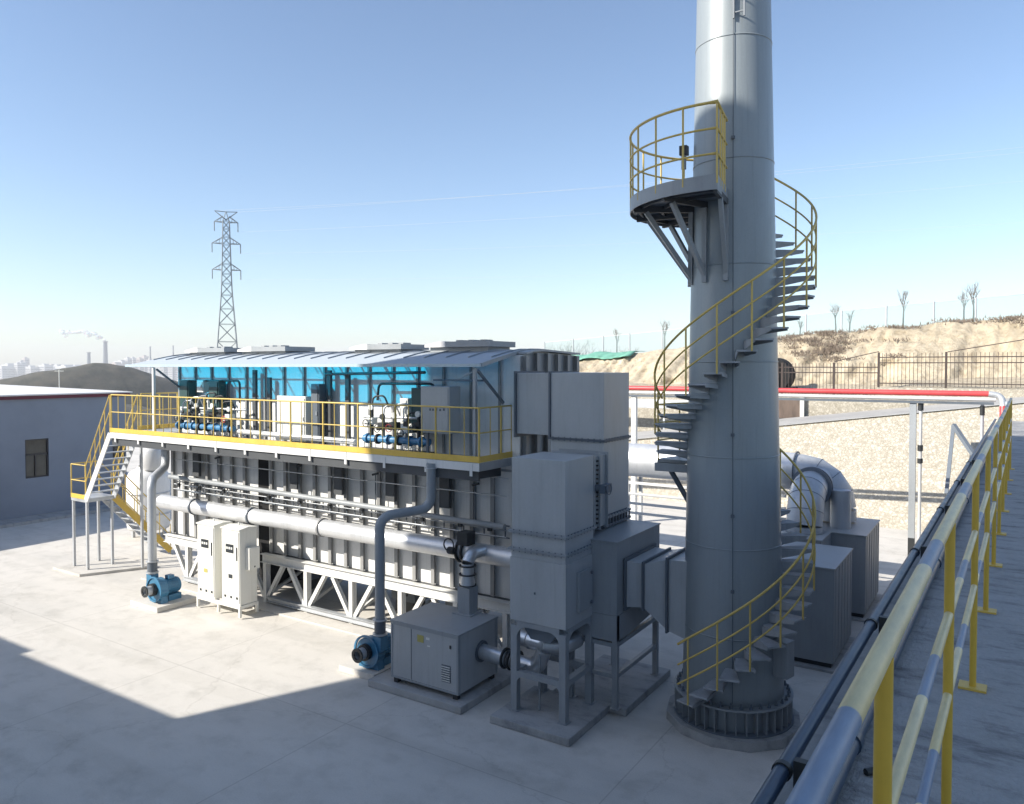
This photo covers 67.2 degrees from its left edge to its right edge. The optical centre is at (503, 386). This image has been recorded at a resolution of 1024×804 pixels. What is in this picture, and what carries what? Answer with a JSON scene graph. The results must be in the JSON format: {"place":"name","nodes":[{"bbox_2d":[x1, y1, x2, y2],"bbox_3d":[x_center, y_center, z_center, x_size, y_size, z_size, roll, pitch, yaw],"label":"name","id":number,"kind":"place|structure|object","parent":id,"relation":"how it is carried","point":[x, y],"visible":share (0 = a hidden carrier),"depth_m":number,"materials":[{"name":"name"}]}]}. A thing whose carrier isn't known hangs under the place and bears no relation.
{"place":"outdoors","nodes":[
{"label":"outdoors","id":0,"kind":"place"},
{"bbox_2d":[0,366,14,378],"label":"apartment block","id":1,"kind":"structure","parent":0,"point":[7,372],"depth_m":2479.39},
{"bbox_2d":[14,362,22,376],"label":"apartment block","id":2,"kind":"structure","parent":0,"point":[18,368],"depth_m":2492.53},
{"bbox_2d":[24,365,38,374],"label":"apartment block","id":3,"kind":"structure","parent":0,"point":[30,369],"depth_m":2489.34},
{"bbox_2d":[0,503,120,528],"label":"pavement","id":4,"kind":"structure","parent":0,"point":[12,522],"depth_m":32.73,"materials":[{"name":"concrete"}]},
{"bbox_2d":[0,363,177,414],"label":"hill","id":5,"kind":"structure","parent":0,"point":[101,376],"depth_m":327.32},
{"bbox_2d":[126,404,176,429],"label":"boundary wall","id":6,"kind":"structure","parent":0,"point":[144,416],"depth_m":309.19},
{"bbox_2d":[391,590,427,611],"bbox_3d":[-2.468,5.369,20.433,0.800,1.104,0.700,1,2,33],"label":"gate valve","id":7,"kind":"object","parent":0,"point":[411,600],"visible":0.16,"depth_m":20.13,"materials":[{"name":"grey paint"}]},
{"bbox_2d":[0,446,921,803],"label":"courtyard","id":8,"kind":"structure","parent":0,"point":[108,694],"depth_m":14.18,"materials":[{"name":"concrete"}]},
{"bbox_2d":[53,394,171,576],"bbox_3d":[-12.334,3.021,25.223,2.784,5.640,3.373,1,2,33],"label":"access stair","id":9,"kind":"object","parent":8,"relation":"on","point":[99,564],"visible":0.85,"depth_m":24.67,"materials":[{"name":"metal"}]},
{"bbox_2d":[126,448,170,537],"bbox_3d":[-13.526,3.956,29.338,1.570,3.546,1.570,1,2,33],"label":"white tank","id":10,"kind":"object","parent":8,"relation":"on","point":[151,461],"visible":0.49,"depth_m":28.79,"materials":[{"name":"metal"}]},
{"bbox_2d":[130,593,196,612],"bbox_3d":[-9.302,5.878,21.108,1.250,0.136,1.200,1,2,33],"label":"blower pad","id":11,"kind":"object","parent":8,"relation":"on","point":[146,603],"visible":0.56,"depth_m":20.76,"materials":[{"name":"concrete"}]},
{"bbox_2d":[141,573,181,603],"bbox_3d":[-9.304,5.454,20.897,0.725,0.719,0.975,1,2,33],"label":"blower","id":12,"kind":"object","parent":11,"relation":"on","point":[160,590],"visible":1,"depth_m":20.75,"materials":[{"name":"metal"}]},
{"bbox_2d":[146,450,169,574],"bbox_3d":[-9.746,3.325,21.817,0.326,3.490,2.160,0,2,-12],"label":"riser pipe","id":13,"kind":"object","parent":12,"relation":"attached to","point":[152,561],"visible":0.9,"depth_m":20.86,"materials":[{"name":"metal"}]},
{"bbox_2d":[196,595,258,617],"bbox_3d":[-7.347,5.773,20.484,1.800,0.295,0.590,1,2,33],"label":"cabinet stand","id":14,"kind":"object","parent":8,"relation":"on","point":[219,603],"visible":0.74,"depth_m":20.19,"materials":[{"name":"beige paint"}]},
{"bbox_2d":[196,518,232,598],"bbox_3d":[-7.780,4.577,20.732,0.770,2.077,0.600,1,2,33],"label":"electrical cabinet","id":15,"kind":"object","parent":14,"relation":"on","point":[209,535],"visible":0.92,"depth_m":20.45,"materials":[{"name":"metal"}]},
{"bbox_2d":[220,522,259,605],"bbox_3d":[-6.856,4.593,20.125,0.920,2.077,0.600,1,2,33],"label":"electrical cabinet","id":16,"kind":"object","parent":14,"relation":"on","point":[240,556],"visible":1,"depth_m":19.93,"materials":[{"name":"metal"}]},
{"bbox_2d":[141,568,534,669],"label":"plinth","id":17,"kind":"structure","parent":8,"relation":"on","point":[330,600],"depth_m":20.65,"materials":[{"name":"concrete"}]},
{"bbox_2d":[299,572,321,588],"bbox_3d":[-5.728,5.313,22.574,0.800,1.104,0.700,1,2,33],"label":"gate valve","id":18,"kind":"object","parent":17,"relation":"on","point":[315,579],"visible":0.08,"depth_m":22.35,"materials":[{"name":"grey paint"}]},
{"bbox_2d":[163,352,578,648],"bbox_3d":[-4.276,2.537,21.176,12.880,6.819,2.920,1,2,33],"label":"thermal oxidizer","id":19,"kind":"object","parent":17,"relation":"on","point":[288,556],"visible":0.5,"depth_m":19.31,"materials":[{"name":"metal"}]},
{"bbox_2d":[177,481,249,500],"bbox_3d":[-8.433,3.012,22.311,3.300,0.290,0.030,1,2,33],"label":"cable ladder","id":20,"kind":"object","parent":19,"relation":"attached to","point":[197,484],"visible":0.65,"depth_m":22.30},
{"bbox_2d":[110,392,512,480],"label":"walkway","id":21,"kind":"structure","parent":19,"relation":"attached to","point":[447,465],"depth_m":18.51,"materials":[{"name":"metal"}]},
{"bbox_2d":[179,380,195,420],"bbox_3d":[-9.384,0.402,22.843,0.450,1.200,0.290,1,2,33],"label":"wall cabinet","id":22,"kind":"object","parent":21,"relation":"on","point":[187,388],"depth_m":22.73,"materials":[{"name":"metal"}]},
{"bbox_2d":[179,382,187,418],"bbox_3d":[-9.448,0.405,22.746,0.370,1.100,0.017,1,2,33],"label":"door","id":23,"kind":"structure","parent":22,"relation":"in","point":[183,392],"depth_m":22.73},
{"bbox_2d":[174,380,246,437],"bbox_3d":[-8.438,0.597,21.921,3.050,1.598,0.560,1,2,33],"label":"valve train","id":24,"kind":"object","parent":21,"relation":"on","point":[200,425],"visible":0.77,"depth_m":21.79,"materials":[{"name":"metal"}]},
{"bbox_2d":[197,380,208,391],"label":"wall cabinet","id":25,"kind":"object","parent":24,"relation":"attached to","point":[202,385],"depth_m":22.30,"materials":[{"name":"metal"}]},
{"bbox_2d":[209,380,225,422],"bbox_3d":[-8.214,0.422,22.075,0.450,1.200,0.290,1,2,33],"label":"wall cabinet","id":26,"kind":"object","parent":21,"relation":"on","point":[217,387],"depth_m":21.95,"materials":[{"name":"metal"}]},
{"bbox_2d":[209,382,217,420],"bbox_3d":[-8.278,0.425,21.978,0.370,1.100,0.017,1,2,33],"label":"door","id":27,"kind":"structure","parent":26,"relation":"in","point":[213,386],"depth_m":21.95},
{"bbox_2d":[252,370,257,429],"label":"cable duct","id":28,"kind":"object","parent":21,"relation":"on","point":[255,392],"visible":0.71,"depth_m":21.30,"materials":[{"name":"metal"}]},
{"bbox_2d":[267,377,272,431],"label":"cable duct","id":29,"kind":"object","parent":21,"relation":"on","point":[269,396],"visible":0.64,"depth_m":20.97,"materials":[{"name":"metal"}]},
{"bbox_2d":[277,395,310,441],"bbox_3d":[-5.519,0.834,20.314,1.100,1.170,0.290,1,2,33],"label":"wall cabinet","id":30,"kind":"object","parent":21,"relation":"on","point":[296,414],"depth_m":20.12,"materials":[{"name":"metal"}]},
{"bbox_2d":[277,398,304,434],"bbox_3d":[-5.583,0.836,20.217,1.020,1.070,0.017,1,2,33],"label":"door","id":31,"kind":"structure","parent":30,"relation":"in","point":[285,406],"depth_m":20.18,"materials":[{"name":"beige paint"}]},
{"bbox_2d":[237,429,356,444],"bbox_3d":[-5.394,1.290,19.879,4.402,0.200,0.140,1,2,33],"label":"deck pipe","id":32,"kind":"object","parent":21,"relation":"on","point":[304,437],"visible":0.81,"depth_m":19.70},
{"bbox_2d":[311,384,325,442],"bbox_3d":[-4.767,0.681,19.816,0.300,1.500,0.290,1,2,33],"label":"wall cabinet","id":33,"kind":"object","parent":21,"relation":"on","point":[318,392],"depth_m":19.71,"materials":[{"name":"metal"}]},
{"bbox_2d":[311,386,317,435],"bbox_3d":[-4.831,0.684,19.719,0.220,1.400,0.017,1,2,33],"label":"door","id":34,"kind":"structure","parent":33,"relation":"in","point":[314,389],"depth_m":19.70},
{"bbox_2d":[327,370,332,436],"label":"cable duct","id":35,"kind":"object","parent":21,"relation":"on","point":[329,409],"visible":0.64,"depth_m":19.71,"materials":[{"name":"metal"}]},
{"bbox_2d":[345,375,350,438],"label":"cable duct","id":36,"kind":"object","parent":21,"relation":"on","point":[347,388],"visible":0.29,"depth_m":19.35,"materials":[{"name":"metal"}]},
{"bbox_2d":[125,348,579,455],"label":"canopy roof","id":37,"kind":"structure","parent":21,"relation":"on","point":[427,358],"depth_m":18.68,"materials":[{"name":"grey paint"}]},
{"bbox_2d":[185,346,241,354],"bbox_3d":[-8.746,-1.094,23.731,1.900,0.245,1.100,1,2,33],"label":"roof vent","id":38,"kind":"object","parent":37,"relation":"on","point":[214,350],"visible":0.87,"depth_m":23.18,"materials":[{"name":"metal"}]},
{"bbox_2d":[237,345,314,353],"bbox_3d":[-6.594,-1.057,22.318,2.050,0.245,1.100,1,2,33],"label":"roof vent","id":39,"kind":"object","parent":37,"relation":"on","point":[278,349],"visible":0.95,"depth_m":21.83,"materials":[{"name":"metal"}]},
{"bbox_2d":[325,371,425,375],"bbox_3d":[-3.171,-0.320,18.712,3.251,0.130,0.070,1,2,33],"label":"conduit","id":40,"kind":"object","parent":37,"relation":"attached to","point":[380,373],"visible":1,"depth_m":18.61,"materials":[{"name":"metal"}]},
{"bbox_2d":[349,343,428,352],"bbox_3d":[-2.958,-0.995,19.930,1.750,0.245,1.100,1,2,33],"label":"roof vent","id":41,"kind":"object","parent":37,"relation":"on","point":[387,347],"visible":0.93,"depth_m":19.45,"materials":[{"name":"metal"}]},
{"bbox_2d":[433,368,482,381],"bbox_3d":[-0.977,-0.267,17.181,1.300,0.294,0.250,1,2,33],"label":"cable tray","id":42,"kind":"object","parent":37,"relation":"attached to","point":[461,379],"visible":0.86,"depth_m":17.06,"materials":[{"name":"grey paint"}]},
{"bbox_2d":[425,339,514,351],"bbox_3d":[-0.806,-0.973,18.517,1.900,0.275,1.100,1,2,33],"label":"roof vent","id":43,"kind":"object","parent":37,"relation":"on","point":[471,345],"visible":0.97,"depth_m":18.04,"materials":[{"name":"metal"}]},
{"bbox_2d":[362,382,434,452],"bbox_3d":[-2.441,0.700,17.983,2.501,1.598,0.560,1,2,33],"label":"valve train","id":44,"kind":"object","parent":21,"relation":"on","point":[388,439],"visible":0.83,"depth_m":17.98,"materials":[{"name":"metal"}]},
{"bbox_2d":[400,398,410,423],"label":"wall cabinet","id":45,"kind":"object","parent":21,"relation":"on","point":[403,411],"depth_m":18.07,"materials":[{"name":"metal"}]},
{"bbox_2d":[411,388,425,433],"bbox_3d":[-1.904,0.556,17.932,0.450,1.050,0.290,1,2,33],"label":"wall cabinet","id":46,"kind":"object","parent":21,"relation":"on","point":[415,396],"depth_m":17.87,"materials":[{"name":"metal"}]},
{"bbox_2d":[412,390,420,430],"bbox_3d":[-1.968,0.558,17.835,0.370,0.950,0.017,1,2,33],"label":"door","id":47,"kind":"structure","parent":46,"relation":"in","point":[416,394],"depth_m":17.86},
{"bbox_2d":[421,386,459,454],"bbox_3d":[-1.317,0.768,17.282,0.810,1.560,0.740,1,2,33],"label":"control cabinet","id":48,"kind":"object","parent":21,"relation":"on","point":[440,395],"visible":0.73,"depth_m":16.94,"materials":[{"name":"metal"}]},
{"bbox_2d":[156,494,510,567],"bbox_3d":[-4.481,3.495,19.331,13.290,0.540,0.870,1,2,33],"label":"air pipe","id":49,"kind":"object","parent":19,"relation":"attached to","point":[431,545],"visible":0.72,"depth_m":18.79,"materials":[{"name":"metal"}]},
{"bbox_2d":[443,530,474,554],"bbox_3d":[-0.940,3.335,16.393,0.570,0.526,0.385,1,2,33],"label":"damper valve","id":50,"kind":"object","parent":49,"relation":"attached to","point":[465,537],"visible":1,"depth_m":16.27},
{"bbox_2d":[168,474,505,529],"bbox_3d":[-4.988,2.857,19.809,12.002,0.290,0.140,1,2,33],"label":"header pipe","id":51,"kind":"object","parent":19,"relation":"attached to","point":[473,522],"visible":1,"depth_m":19.23,"materials":[{"name":"metal"}]},
{"bbox_2d":[174,483,506,530],"bbox_3d":[-4.908,3.012,19.844,11.900,0.046,0.026,1,2,33],"label":"conduit","id":52,"kind":"object","parent":51,"relation":"attached to","point":[340,507],"visible":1,"depth_m":19.36,"materials":[{"name":"metal"}]},
{"bbox_2d":[173,488,505,537],"bbox_3d":[-4.919,3.152,19.831,11.900,0.046,0.026,1,2,33],"label":"conduit","id":53,"kind":"object","parent":19,"relation":"attached to","point":[341,513],"visible":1,"depth_m":19.28,"materials":[{"name":"metal"}]},
{"bbox_2d":[175,459,506,496],"bbox_3d":[-4.891,2.271,19.850,11.900,0.048,0.028,1,2,33],"label":"conduit","id":54,"kind":"object","parent":19,"relation":"attached to","point":[347,478],"visible":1,"depth_m":19.13,"materials":[{"name":"metal"}]},
{"bbox_2d":[262,493,509,538],"bbox_3d":[-3.230,3.102,18.894,8.050,0.290,0.030,1,2,33],"label":"cable ladder","id":55,"kind":"object","parent":19,"relation":"attached to","point":[371,515],"visible":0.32,"depth_m":19.15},
{"bbox_2d":[339,659,390,679],"bbox_3d":[-2.802,5.996,16.570,1.000,0.136,1.050,1,2,33],"label":"blower pad","id":56,"kind":"object","parent":8,"relation":"on","point":[351,667],"visible":0.37,"depth_m":16.20,"materials":[{"name":"concrete"}]},
{"bbox_2d":[351,633,390,670],"bbox_3d":[-2.757,5.573,16.359,0.725,0.719,0.975,1,2,33],"label":"blower","id":57,"kind":"object","parent":56,"relation":"on","point":[371,652],"visible":0.95,"depth_m":16.12,"materials":[{"name":"metal"}]},
{"bbox_2d":[373,463,436,636],"bbox_3d":[-2.083,3.433,16.348,1.428,3.560,0.309,-1,2,-26],"label":"riser pipe","id":58,"kind":"object","parent":57,"relation":"attached to","point":[380,618],"visible":1,"depth_m":16.06,"materials":[{"name":"metal"}]},
{"bbox_2d":[368,667,510,714],"bbox_3d":[-1.231,6.011,15.819,2.350,0.146,1.980,1,2,33],"label":"fan pad","id":59,"kind":"object","parent":8,"relation":"on","point":[473,696],"visible":0.49,"depth_m":15.13,"materials":[{"name":"concrete"}]},
{"bbox_2d":[390,602,497,699],"bbox_3d":[-1.195,5.308,15.593,1.720,1.268,1.368,1,2,33],"label":"fan enclosure","id":60,"kind":"object","parent":59,"relation":"on","point":[433,645],"visible":0.99,"depth_m":15.11,"materials":[{"name":"grey paint"}]},
{"bbox_2d":[452,544,486,616],"bbox_3d":[-0.653,3.999,16.001,0.460,1.322,0.766,1,2,33],"label":"vertical duct","id":61,"kind":"object","parent":60,"relation":"on","point":[467,596],"visible":1,"depth_m":15.79,"materials":[{"name":"metal"}]},
{"bbox_2d":[475,640,550,672],"bbox_3d":[0.218,5.157,14.773,1.582,0.595,0.420,1,2,33],"label":"outlet duct","id":62,"kind":"object","parent":60,"relation":"attached to","point":[485,651],"visible":0.67,"depth_m":14.75,"materials":[{"name":"metal"}]},
{"bbox_2d":[490,686,608,746],"bbox_3d":[0.869,6.052,14.237,1.640,0.146,1.580,1,2,33],"label":"duct pad","id":63,"kind":"object","parent":8,"relation":"on","point":[529,718],"visible":0.94,"depth_m":13.97,"materials":[{"name":"concrete"}]},
{"bbox_2d":[508,452,596,725],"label":"duct tower","id":64,"kind":"structure","parent":63,"relation":"on","point":[551,567],"depth_m":13.92,"materials":[{"name":"metal"}]},
{"bbox_2d":[520,628,583,653],"bbox_3d":[0.810,4.834,14.648,1.302,0.389,0.688,1,2,33],"label":"elbow duct","id":65,"kind":"object","parent":64,"relation":"attached to","point":[576,641],"visible":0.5,"depth_m":14.40,"materials":[{"name":"metal"}]},
{"bbox_2d":[543,449,611,533],"bbox_3d":[1.522,2.017,15.025,1.351,1.480,0.690,1,2,33],"label":"link duct","id":66,"kind":"object","parent":64,"relation":"attached to","point":[602,487],"visible":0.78,"depth_m":14.81,"materials":[{"name":"metal"}]},
{"bbox_2d":[577,567,592,612],"bbox_3d":[1.506,3.718,14.087,0.099,0.730,0.530,1,2,33],"label":"inspection door","id":67,"kind":"structure","parent":64,"relation":"in","point":[584,577],"depth_m":14.03,"materials":[{"name":"grey paint"}]},
{"bbox_2d":[553,654,669,715],"bbox_3d":[2.241,6.016,15.641,1.550,0.146,2.266,1,2,33],"label":"duct pad","id":68,"kind":"object","parent":8,"relation":"on","point":[639,683],"visible":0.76,"depth_m":15.38,"materials":[{"name":"concrete"}]},
{"bbox_2d":[569,519,660,710],"bbox_3d":[2.217,4.387,15.307,1.090,3.123,2.100,1,2,33],"label":"plenum box","id":69,"kind":"object","parent":68,"relation":"on","point":[615,625],"visible":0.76,"depth_m":14.39,"materials":[{"name":"grey paint"}]},
{"bbox_2d":[514,371,630,528],"bbox_3d":[1.443,1.236,16.222,2.140,3.120,1.282,1,2,33],"label":"tall duct","id":70,"kind":"object","parent":69,"relation":"on","point":[576,410],"visible":0.66,"depth_m":15.67,"materials":[{"name":"metal"}]},
{"bbox_2d":[631,397,637,519],"bbox_3d":[5.441,3.037,32.051,0.200,5.250,0.200,1,2,33],"label":"rack post","id":71,"kind":"object","parent":8,"relation":"on","point":[634,406],"visible":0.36,"depth_m":31.96,"materials":[{"name":"metal"}]},
{"bbox_2d":[627,477,785,549],"bbox_3d":[6.184,4.435,23.563,5.005,2.900,1.130,1,2,33],"label":"railing","id":72,"kind":"object","parent":8,"relation":"on","point":[640,503],"visible":0.14,"depth_m":23.91,"materials":[{"name":"metal"}]},
{"bbox_2d":[629,0,817,752],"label":"exhaust stack","id":73,"kind":"object","parent":8,"relation":"on","point":[733,690],"visible":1,"depth_m":13.30,"materials":[{"name":"grey paint"}]},
{"bbox_2d":[624,543,686,638],"bbox_3d":[3.186,3.907,14.669,1.265,1.520,1.560,1,2,33],"label":"stack inlet duct","id":74,"kind":"object","parent":73,"relation":"attached to","point":[654,581],"visible":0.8,"depth_m":14.31,"materials":[{"name":"metal"}]},
{"bbox_2d":[781,530,831,544],"bbox_3d":[7.145,4.858,20.118,2.440,2.226,1.290,1,2,33],"label":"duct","id":75,"kind":"object","parent":8,"relation":"on","point":[824,538],"visible":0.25,"depth_m":19.36,"materials":[{"name":"metal"}]},
{"bbox_2d":[794,637,854,673],"bbox_3d":[6.970,6.006,17.731,1.800,0.056,2.460,1,2,33],"label":"housing pad","id":76,"kind":"object","parent":8,"relation":"on","point":[844,650],"depth_m":16.65,"materials":[{"name":"concrete"}]},
{"bbox_2d":[781,541,852,667],"bbox_3d":[6.970,4.902,17.703,1.600,2.148,2.260,1,2,33],"label":"filter housing","id":77,"kind":"object","parent":76,"relation":"on","point":[822,635],"visible":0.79,"depth_m":16.66,"materials":[{"name":"grey paint"}]},
{"bbox_2d":[851,594,882,621],"bbox_3d":[9.267,5.918,21.091,1.750,0.056,2.680,1,2,33],"label":"housing pad","id":78,"kind":"object","parent":8,"relation":"on","point":[877,598],"depth_m":20.32,"materials":[{"name":"concrete"}]},
{"bbox_2d":[823,517,879,617],"bbox_3d":[9.267,4.824,21.062,1.550,2.128,2.480,1,2,33],"label":"filter housing","id":79,"kind":"object","parent":78,"relation":"on","point":[860,537],"visible":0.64,"depth_m":19.91,"materials":[{"name":"grey paint"}]},
{"bbox_2d":[629,443,856,522],"bbox_3d":[4.444,2.693,24.558,12.550,1.830,1.160,1,2,33],"label":"silver duct","id":80,"kind":"object","parent":79,"relation":"on","point":[642,459],"visible":0.3,"depth_m":21.84,"materials":[{"name":"metal"}]},
{"bbox_2d":[785,467,850,534],"bbox_3d":[8.355,2.980,20.464,1.490,1.590,2.498,1,2,33],"label":"branch elbow","id":81,"kind":"object","parent":79,"relation":"on","point":[820,480],"visible":0.81,"depth_m":20.19,"materials":[{"name":"metal"}]},
{"bbox_2d":[908,403,923,553],"bbox_3d":[14.114,3.186,26.356,0.415,5.250,0.200,1,2,33],"label":"rack post","id":82,"kind":"object","parent":8,"relation":"on","point":[912,472],"visible":0.91,"depth_m":26.30,"materials":[{"name":"metal"}]},
{"bbox_2d":[629,391,995,404],"bbox_3d":[6.098,0.309,31.479,23.650,0.235,0.215,1,2,33],"label":"white pipe","id":83,"kind":"object","parent":82,"relation":"on","point":[894,399],"visible":0.6,"depth_m":26.90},
{"bbox_2d":[629,386,1007,416],"bbox_3d":[5.984,0.856,30.955,24.050,1.724,1.340,1,2,33],"label":"red pipe","id":84,"kind":"object","parent":83,"relation":"attached to","point":[1000,397],"visible":0.62,"depth_m":26.81,"materials":[{"name":"metal"}]},
{"bbox_2d":[836,421,1023,803],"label":"terrace","id":85,"kind":"structure","parent":8,"relation":"on","point":[988,750],"depth_m":3.86,"materials":[{"name":"concrete"}]},
{"bbox_2d":[774,423,995,803],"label":"terrace coping","id":86,"kind":"object","parent":85,"relation":"attached to","point":[784,794],"depth_m":4.19,"materials":[{"name":"concrete"}]},
{"bbox_2d":[751,418,996,803],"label":"service pipe","id":87,"kind":"object","parent":86,"relation":"attached to","point":[788,763],"visible":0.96,"depth_m":3.81,"materials":[{"name":"metal"}]},
{"bbox_2d":[785,397,1014,803],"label":"terrace railing","id":88,"kind":"object","parent":85,"relation":"on","point":[872,680],"visible":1,"depth_m":2.00,"materials":[{"name":"metal"}]},
{"bbox_2d":[825,460,984,803],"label":"service pipe","id":89,"kind":"object","parent":85,"relation":"on","point":[855,750],"visible":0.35,"depth_m":3.38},
{"bbox_2d":[980,405,984,440],"bbox_3d":[15.704,3.213,25.312,0.143,5.250,0.150,1,2,33],"label":"rack post","id":90,"kind":"object","parent":8,"relation":"on","point":[982,410],"visible":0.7,"depth_m":25.22,"materials":[{"name":"metal"}]},
{"bbox_2d":[0,0,1023,368],"label":"sky","id":91,"kind":"structure","parent":0,"point":[125,125],"materials":[{"name":"blue"}]},
{"bbox_2d":[579,318,1023,385],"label":"earth cliff","id":92,"kind":"structure","parent":0,"point":[936,339],"depth_m":46.00,"materials":[{"name":"soil"}]},
{"bbox_2d":[575,351,644,359],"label":"green netting","id":93,"kind":"object","parent":92,"relation":"on","point":[604,355],"visible":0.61,"depth_m":58.97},
{"bbox_2d":[544,294,1023,351],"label":"fence","id":94,"kind":"object","parent":92,"relation":"on","point":[842,311],"visible":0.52,"depth_m":52.42,"materials":[{"name":"metal"}]},
{"bbox_2d":[777,313,1023,361],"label":"dry brush","id":95,"kind":"object","parent":92,"relation":"on","point":[836,348],"visible":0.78,"depth_m":48.57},
{"bbox_2d":[964,282,980,317],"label":"bare tree","id":96,"kind":"object","parent":92,"relation":"on","point":[971,293],"visible":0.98,"depth_m":48.99,"materials":[{"name":"grey plant"}]},
{"bbox_2d":[629,377,1023,394],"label":"terrace earth","id":97,"kind":"structure","parent":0,"point":[998,380],"depth_m":40.42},
{"bbox_2d":[778,358,797,387],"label":"round tank","id":98,"kind":"object","parent":97,"relation":"on","point":[790,375],"visible":0.19,"depth_m":43.75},
{"bbox_2d":[629,397,1023,438],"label":"ramp road","id":99,"kind":"structure","parent":0,"point":[808,419],"depth_m":36.44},
{"bbox_2d":[629,399,687,428],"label":"guard rail","id":100,"kind":"object","parent":99,"relation":"on","point":[645,403],"visible":0.01,"depth_m":43.48,"materials":[{"name":"metal"}]},
{"bbox_3d":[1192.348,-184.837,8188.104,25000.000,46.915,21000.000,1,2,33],"label":"ground","id":101,"kind":"structure","parent":0,"visible":0},
{"bbox_2d":[0,384,132,519],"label":"slate building","id":102,"kind":"structure","parent":101,"relation":"on","point":[47,435],"depth_m":33.69,"materials":[{"name":"paint"}]},
{"bbox_2d":[25,438,48,478],"bbox_3d":[-20.123,3.083,33.171,0.080,1.660,0.960,1,2,33],"label":"window","id":103,"kind":"structure","parent":102,"relation":"in","point":[36,450],"depth_m":33.19,"materials":[{"name":"grey glass"}]},
{"bbox_2d":[102,341,107,362],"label":"factory chimney","id":104,"kind":"object","parent":101,"relation":"on","point":[105,354],"visible":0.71,"depth_m":1894.14,"materials":[{"name":"concrete"}]},
{"bbox_2d":[168,355,176,380],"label":"apartment block","id":105,"kind":"structure","parent":101,"relation":"on","point":[170,372],"depth_m":2593.48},
{"bbox_2d":[211,210,240,347],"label":"electricity pylon","id":106,"kind":"object","parent":101,"relation":"on","point":[223,263],"visible":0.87,"depth_m":165.66,"materials":[{"name":"metal"}]},
{"bbox_2d":[629,403,1023,531],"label":"stone retaining slope","id":107,"kind":"structure","parent":101,"relation":"on","point":[868,457],"depth_m":32.66,"materials":[{"name":"stone"}]},
{"bbox_2d":[944,424,973,494],"bbox_3d":[17.938,2.832,30.058,1.108,2.645,2.108,1,2,33],"label":"pipe","id":108,"kind":"object","parent":107,"relation":"attached to","point":[961,437],"depth_m":30.28,"materials":[{"name":"metal"}]},
{"bbox_2d":[629,387,1023,438],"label":"stepped stone wall","id":109,"kind":"structure","parent":101,"relation":"on","point":[645,419],"depth_m":39.55,"materials":[{"name":"stone"}]},
{"bbox_2d":[779,400,804,417],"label":"brown gate","id":110,"kind":"structure","parent":109,"relation":"attached to","point":[791,408],"depth_m":40.66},
{"bbox_2d":[778,339,1023,394],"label":"iron fence","id":111,"kind":"object","parent":109,"relation":"on","point":[946,356],"visible":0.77,"depth_m":38.02,"materials":[{"name":"metal"}]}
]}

